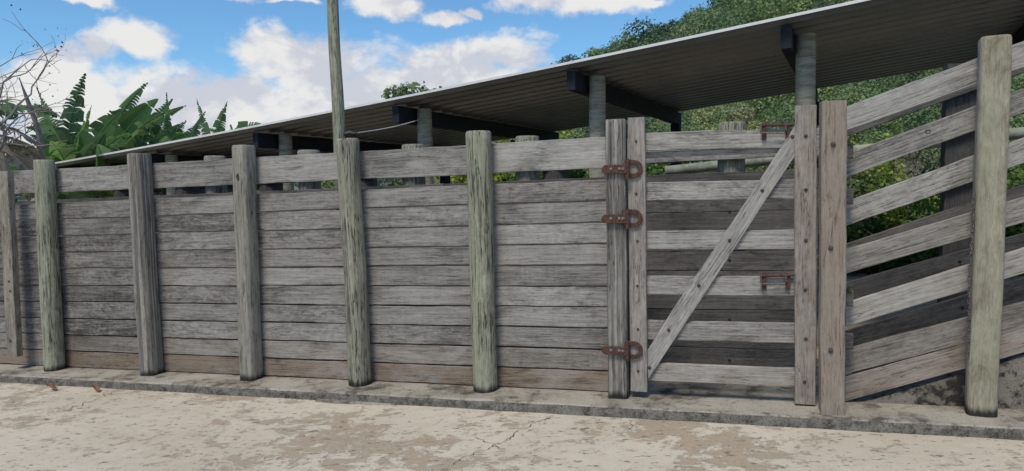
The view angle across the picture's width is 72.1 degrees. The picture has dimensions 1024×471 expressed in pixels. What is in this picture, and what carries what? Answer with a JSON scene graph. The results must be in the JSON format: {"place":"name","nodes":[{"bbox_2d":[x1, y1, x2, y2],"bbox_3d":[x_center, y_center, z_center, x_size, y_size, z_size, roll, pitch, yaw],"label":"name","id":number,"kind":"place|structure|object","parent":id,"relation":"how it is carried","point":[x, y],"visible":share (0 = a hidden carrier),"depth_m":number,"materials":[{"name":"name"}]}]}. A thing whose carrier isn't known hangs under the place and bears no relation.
{"place":"outdoors","nodes":[
{"label":"outdoors","id":0,"kind":"place"},
{"bbox_2d":[17,178,400,200],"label":"hill","id":1,"kind":"structure","parent":0,"point":[296,188],"depth_m":164.40,"materials":[{"name":"green plant"}]},
{"bbox_2d":[4,139,401,200],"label":"woods","id":2,"kind":"object","parent":1,"relation":"on","point":[23,197],"depth_m":168.57,"materials":[{"name":"green plant"}]},
{"bbox_2d":[0,0,716,154],"label":"sky","id":3,"kind":"structure","parent":0,"point":[268,60],"materials":[{"name":"blue"}]},
{"bbox_2d":[0,382,1023,470],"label":"pavement","id":4,"kind":"structure","parent":0,"point":[44,428],"depth_m":4.90,"materials":[{"name":"concrete"}]},
{"bbox_2d":[46,382,56,390],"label":"dry leaf","id":5,"kind":"object","parent":4,"relation":"on","point":[52,386],"visible":1,"depth_m":6.80,"materials":[{"name":"brown plant"}]},
{"bbox_2d":[92,383,99,392],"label":"dry leaf","id":6,"kind":"object","parent":4,"relation":"on","point":[95,386],"visible":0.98,"depth_m":6.67,"materials":[{"name":"brown plant"}]},
{"bbox_2d":[315,398,392,405],"bbox_3d":[-1.335,1.411,5.904,0.720,0.042,0.047,0,4,18],"label":"mortar strip","id":7,"kind":"object","parent":4,"relation":"on","point":[333,401],"visible":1,"depth_m":5.92,"materials":[{"name":"concrete"}]},
{"bbox_2d":[442,415,552,469],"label":"pavement crack","id":8,"kind":"object","parent":4,"relation":"on","point":[497,443],"visible":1,"depth_m":4.85,"materials":[{"name":"concrete"}]},
{"bbox_2d":[0,347,1023,440],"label":"kerb","id":9,"kind":"structure","parent":4,"relation":"on","point":[723,403],"depth_m":5.51,"materials":[{"name":"concrete"}]},
{"bbox_2d":[0,119,629,398],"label":"wooden fence","id":10,"kind":"object","parent":9,"relation":"on","point":[349,315],"visible":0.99,"depth_m":6.34,"materials":[{"name":"grey wood"}]},
{"bbox_2d":[601,105,816,404],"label":"wooden gate","id":11,"kind":"structure","parent":10,"relation":"attached to","point":[788,144],"depth_m":5.22,"materials":[{"name":"grey wood"}]},
{"bbox_2d":[327,0,346,360],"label":"wooden pole","id":12,"kind":"object","parent":9,"relation":"on","point":[338,110],"visible":0.48,"depth_m":6.54,"materials":[{"name":"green wood"}]},
{"bbox_2d":[344,131,356,135],"bbox_3d":[-1.507,-0.957,6.587,0.118,0.051,0.044,-1,4,0],"label":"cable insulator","id":13,"kind":"object","parent":12,"relation":"attached to","point":[347,133],"visible":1,"depth_m":6.57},
{"bbox_2d":[0,121,818,366],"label":"chute fence","id":14,"kind":"object","parent":9,"relation":"on","point":[670,215],"visible":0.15,"depth_m":6.15,"materials":[{"name":"grey wood"}]},
{"bbox_2d":[818,34,1023,417],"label":"loading ramp fence","id":15,"kind":"object","parent":9,"relation":"on","point":[936,350],"visible":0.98,"depth_m":4.81,"materials":[{"name":"grey wood"}]},
{"bbox_2d":[966,191,975,358],"bbox_3d":[3.054,0.271,4.686,0.039,1.126,0.025,0,4,18],"label":"chain","id":16,"kind":"object","parent":15,"relation":"hanging from","point":[970,259],"visible":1,"depth_m":4.68,"materials":[{"name":"grey metal"}]},
{"bbox_2d":[845,353,1023,408],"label":"concrete wall","id":17,"kind":"structure","parent":9,"relation":"on","point":[947,389],"depth_m":4.93,"materials":[{"name":"grey concrete"}]},
{"bbox_2d":[386,123,1023,275],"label":"hill","id":18,"kind":"structure","parent":0,"point":[436,181],"depth_m":26.24,"materials":[{"name":"green plant"}]},
{"bbox_2d":[669,9,694,26],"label":"ridge tree","id":19,"kind":"object","parent":18,"relation":"on","point":[680,20],"visible":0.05,"depth_m":112.95,"materials":[{"name":"green plant"}]},
{"bbox_2d":[551,0,1023,182],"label":"forest","id":20,"kind":"object","parent":18,"relation":"on","point":[723,14],"visible":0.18,"depth_m":36.29,"materials":[{"name":"green plant"}]},
{"bbox_2d":[574,69,1023,250],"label":"undergrowth","id":21,"kind":"object","parent":18,"relation":"on","point":[909,163],"depth_m":22.08,"materials":[{"name":"green plant"}]},
{"bbox_2d":[847,135,855,146],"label":"fern","id":22,"kind":"object","parent":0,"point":[848,145],"visible":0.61,"depth_m":4.89,"materials":[{"name":"green plant"}]},
{"bbox_2d":[816,273,1023,358],"bbox_3d":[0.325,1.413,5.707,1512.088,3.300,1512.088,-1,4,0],"label":"ground","id":23,"kind":"structure","parent":0,"point":[850,277],"depth_m":9.60,"materials":[{"name":"grey concrete"}]},
{"bbox_2d":[0,83,64,200],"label":"banana plant","id":24,"kind":"object","parent":23,"relation":"on","point":[23,162],"visible":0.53,"depth_m":10.99,"materials":[{"name":"green plant"}]},
{"bbox_2d":[0,4,87,162],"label":"bare tree","id":25,"kind":"object","parent":23,"relation":"on","point":[37,129],"visible":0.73,"depth_m":10.00,"materials":[{"name":"grey plant"}]},
{"bbox_2d":[10,103,125,200],"bbox_3d":[-7.788,-0.482,12.871,2.184,3.831,2.168,-1,4,0],"label":"banana plant","id":26,"kind":"object","parent":23,"relation":"on","point":[86,141],"visible":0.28,"depth_m":12.61,"materials":[{"name":"green plant"}]},
{"bbox_2d":[9,73,126,199],"bbox_3d":[-8.501,-0.769,13.037,2.267,4.436,2.311,-1,4,0],"label":"banana plant","id":27,"kind":"object","parent":23,"relation":"on","point":[71,118],"visible":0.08,"depth_m":13.00,"materials":[{"name":"green plant"}]},
{"bbox_2d":[21,82,185,151],"bbox_3d":[-8.268,-0.865,14.047,2.831,4.507,2.383,2,5,37],"label":"banana plant","id":28,"kind":"object","parent":23,"relation":"on","point":[133,120],"visible":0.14,"depth_m":14.24,"materials":[{"name":"green plant"}]},
{"bbox_2d":[57,144,164,198],"bbox_3d":[-6.942,-0.046,12.328,2.145,2.950,2.509,-1,4,0],"label":"banana plant","id":29,"kind":"object","parent":23,"relation":"on","point":[100,149],"visible":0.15,"depth_m":11.78,"materials":[{"name":"green plant"}]},
{"bbox_2d":[75,124,179,150],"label":"banana plant","id":30,"kind":"object","parent":23,"relation":"on","point":[163,138],"visible":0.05,"depth_m":14.49,"materials":[{"name":"green plant"}]},
{"bbox_2d":[92,114,188,142],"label":"banana plant","id":31,"kind":"object","parent":23,"relation":"on","point":[180,134],"visible":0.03,"depth_m":15.21,"materials":[{"name":"green plant"}]},
{"bbox_2d":[141,99,172,145],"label":"banana plant","id":32,"kind":"object","parent":23,"relation":"on","point":[156,128],"visible":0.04,"depth_m":14.94,"materials":[{"name":"green plant"}]},
{"bbox_2d":[66,184,258,198],"bbox_3d":[-6.380,0.221,13.170,3.519,2.315,1.800,0,4,18],"label":"corrugated sheet","id":33,"kind":"object","parent":23,"relation":"on","point":[229,189],"visible":0.06,"depth_m":12.28,"materials":[{"name":"grey metal"}]},
{"bbox_2d":[146,124,198,139],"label":"banana plant","id":34,"kind":"object","parent":23,"relation":"on","point":[191,133],"visible":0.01,"depth_m":15.64,"materials":[{"name":"green plant"}]},
{"bbox_2d":[161,92,205,135],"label":"banana plant","id":35,"kind":"object","parent":23,"relation":"on","point":[199,122],"visible":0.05,"depth_m":15.81,"materials":[{"name":"green plant"}]},
{"bbox_2d":[197,100,226,134],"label":"banana plant","id":36,"kind":"object","parent":23,"relation":"on","point":[217,124],"visible":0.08,"depth_m":16.94,"materials":[{"name":"green plant"}]},
{"bbox_2d":[230,121,260,129],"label":"banana plant","id":37,"kind":"object","parent":23,"relation":"on","point":[241,124],"visible":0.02,"depth_m":16.89,"materials":[{"name":"green plant"}]},
{"bbox_2d":[321,180,334,188],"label":"bush","id":38,"kind":"object","parent":23,"relation":"on","point":[327,186],"visible":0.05,"depth_m":17.30,"materials":[{"name":"green plant"}]},
{"bbox_2d":[387,178,401,185],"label":"bush","id":39,"kind":"object","parent":23,"relation":"on","point":[393,183],"depth_m":16.01,"materials":[{"name":"green plant"}]},
{"bbox_2d":[113,160,707,196],"bbox_3d":[-2.116,0.281,8.554,10.270,2.442,0.310,0,4,18],"label":"shade fence","id":40,"kind":"object","parent":23,"relation":"on","point":[559,174],"visible":0.02,"depth_m":8.64,"materials":[{"name":"grey wood"}]},
{"bbox_2d":[381,81,442,98],"bbox_3d":[-3.662,-2.984,29.770,3.381,6.961,2.687,-1,4,0],"label":"round tree","id":41,"kind":"object","parent":23,"relation":"on","point":[403,90],"visible":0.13,"depth_m":28.81,"materials":[{"name":"green plant"}]},
{"bbox_2d":[496,174,515,181],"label":"bush","id":42,"kind":"object","parent":23,"relation":"on","point":[511,179],"visible":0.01,"depth_m":13.96,"materials":[{"name":"green plant"}]},
{"bbox_2d":[434,130,578,183],"bbox_3d":[-0.208,-0.967,16.632,3.597,4.099,2.520,2,5,39],"label":"bush","id":43,"kind":"object","parent":23,"relation":"on","point":[462,178],"visible":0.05,"depth_m":16.32,"materials":[{"name":"green plant"}]},
{"bbox_2d":[55,0,1023,270],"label":"cattle shed","id":44,"kind":"structure","parent":23,"relation":"on","point":[803,56],"depth_m":9.17,"materials":[{"name":"metal"}]},
{"bbox_2d":[357,119,420,132],"bbox_3d":[-1.365,-1.243,7.925,0.012,0.413,2.735,0,4,8],"label":"cable","id":45,"kind":"object","parent":44,"relation":"attached to","point":[388,127],"visible":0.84,"depth_m":7.80,"materials":[{"name":"grey metal"}]},
{"bbox_2d":[665,127,1023,174],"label":"pole rail","id":46,"kind":"object","parent":44,"relation":"attached to","point":[1014,134],"visible":0.32,"depth_m":7.30,"materials":[{"name":"grey wood"}]},
{"bbox_2d":[570,169,588,178],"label":"bush","id":47,"kind":"object","parent":23,"relation":"on","point":[579,175],"visible":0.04,"depth_m":13.64,"materials":[{"name":"green plant"}]},
{"bbox_2d":[509,162,682,213],"bbox_3d":[2.422,-0.969,19.333,4.315,3.088,4.064,-3,4,-26],"label":"bush","id":48,"kind":"object","parent":23,"relation":"on","point":[650,171],"visible":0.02,"depth_m":18.38,"materials":[{"name":"green plant"}]},
{"bbox_2d":[818,172,912,274],"bbox_3d":[6.758,-0.071,13.533,2.956,2.397,1.770,-3,4,-28],"label":"bush","id":49,"kind":"object","parent":23,"relation":"on","point":[855,230],"visible":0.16,"depth_m":12.88,"materials":[{"name":"green plant"}]},
{"bbox_2d":[818,227,934,273],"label":"bush","id":50,"kind":"object","parent":23,"relation":"on","point":[894,263],"visible":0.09,"depth_m":12.54,"materials":[{"name":"green plant"}]},
{"bbox_2d":[847,116,908,270],"bbox_3d":[6.803,-0.800,12.909,1.177,3.601,1.555,-1,4,0],"label":"bush","id":51,"kind":"object","parent":23,"relation":"on","point":[887,172],"visible":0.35,"depth_m":12.96,"materials":[{"name":"green plant"}]},
{"bbox_2d":[855,204,935,272],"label":"bush","id":52,"kind":"object","parent":23,"relation":"on","point":[902,221],"visible":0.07,"depth_m":13.01,"materials":[{"name":"green plant"}]},
{"bbox_2d":[892,174,939,252],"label":"bush","id":53,"kind":"object","parent":23,"relation":"on","point":[932,202],"visible":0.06,"depth_m":13.21,"materials":[{"name":"green plant"}]},
{"bbox_2d":[817,63,1023,372],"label":"ramp far fence","id":54,"kind":"object","parent":23,"relation":"on","point":[956,201],"visible":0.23,"depth_m":5.65,"materials":[{"name":"grey wood"}]},
{"bbox_2d":[905,247,938,264],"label":"bush","id":55,"kind":"object","parent":23,"relation":"on","point":[929,255],"visible":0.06,"depth_m":12.01,"materials":[{"name":"green plant"}]},
{"bbox_2d":[897,151,1023,277],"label":"bush","id":56,"kind":"object","parent":23,"relation":"on","point":[1016,229],"visible":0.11,"depth_m":11.78,"materials":[{"name":"green plant"}]}
]}

